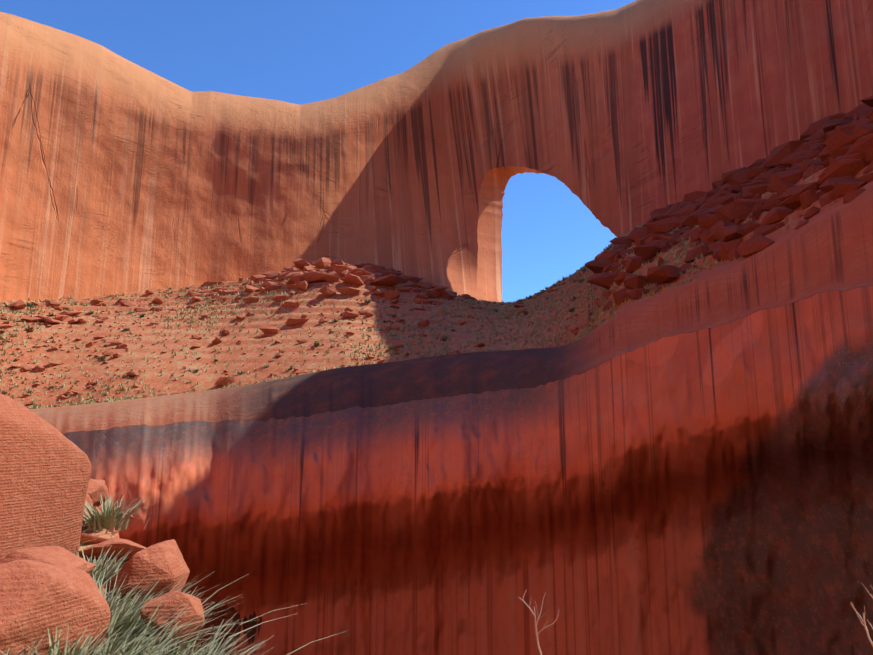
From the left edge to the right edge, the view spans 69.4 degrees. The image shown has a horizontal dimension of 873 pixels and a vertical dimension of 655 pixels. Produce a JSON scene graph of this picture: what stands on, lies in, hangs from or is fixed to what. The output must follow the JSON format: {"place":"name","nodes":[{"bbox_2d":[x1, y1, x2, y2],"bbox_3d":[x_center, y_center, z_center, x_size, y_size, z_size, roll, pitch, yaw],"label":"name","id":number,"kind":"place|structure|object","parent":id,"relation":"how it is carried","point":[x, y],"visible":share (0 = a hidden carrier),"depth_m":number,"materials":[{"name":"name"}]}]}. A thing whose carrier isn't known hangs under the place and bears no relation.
{"place":"outdoors","nodes":[
{"label":"outdoors","id":0,"kind":"place"},
{"bbox_2d":[0,0,635,301],"label":"sky","id":1,"kind":"structure","parent":0,"point":[300,52],"materials":[{"name":"blue"}]},
{"bbox_2d":[0,156,872,654],"bbox_3d":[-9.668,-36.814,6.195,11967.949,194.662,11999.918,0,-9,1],"label":"ground","id":2,"kind":"structure","parent":0,"point":[232,350],"depth_m":145.19,"materials":[{"name":"soil"}]},
{"bbox_2d":[0,393,204,654],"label":"rocks","id":3,"kind":"object","parent":2,"relation":"on","point":[48,486],"visible":0.9,"depth_m":4.26,"materials":[{"name":"orange stone"}]},
{"bbox_2d":[0,494,345,654],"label":"bunch grass","id":4,"kind":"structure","parent":2,"relation":"on","point":[128,633],"depth_m":3.73,"materials":[{"name":"green plant"}]},
{"bbox_2d":[0,257,617,406],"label":"talus rocks","id":5,"kind":"object","parent":2,"relation":"on","point":[301,273],"visible":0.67,"depth_m":171.39,"materials":[{"name":"red stone"}]},
{"bbox_2d":[1,224,645,405],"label":"shrubs","id":6,"kind":"object","parent":2,"relation":"on","point":[315,343],"visible":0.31,"depth_m":155.60,"materials":[{"name":"plant"}]},
{"bbox_2d":[0,224,738,408],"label":"grass tufts","id":7,"kind":"object","parent":2,"relation":"on","point":[531,311],"visible":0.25,"depth_m":145.74,"materials":[{"name":"plant"}]},
{"bbox_2d":[0,0,872,302],"bbox_3d":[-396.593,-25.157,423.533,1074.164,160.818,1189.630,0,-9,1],"label":"wall","id":8,"kind":"structure","parent":2,"relation":"on","point":[120,174],"depth_m":201.87,"materials":[{"name":"stone"}]},
{"bbox_2d":[519,582,872,654],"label":"dead twigs","id":9,"kind":"object","parent":2,"relation":"on","point":[863,620],"visible":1,"depth_m":2.62,"materials":[{"name":"beige"}]},
{"bbox_2d":[584,96,872,311],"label":"outcrop rocks","id":10,"kind":"object","parent":2,"relation":"on","point":[840,145],"visible":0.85,"depth_m":89.44,"materials":[{"name":"red stone"}]},
{"bbox_2d":[31,181,872,433],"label":"rock ledge","id":11,"kind":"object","parent":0,"point":[830,248],"depth_m":74.21,"materials":[{"name":"stone"}]},
{"bbox_2d":[63,286,872,654],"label":"cliff wall","id":12,"kind":"structure","parent":0,"point":[705,492],"depth_m":67.78,"materials":[{"name":"red stone"}]}
]}

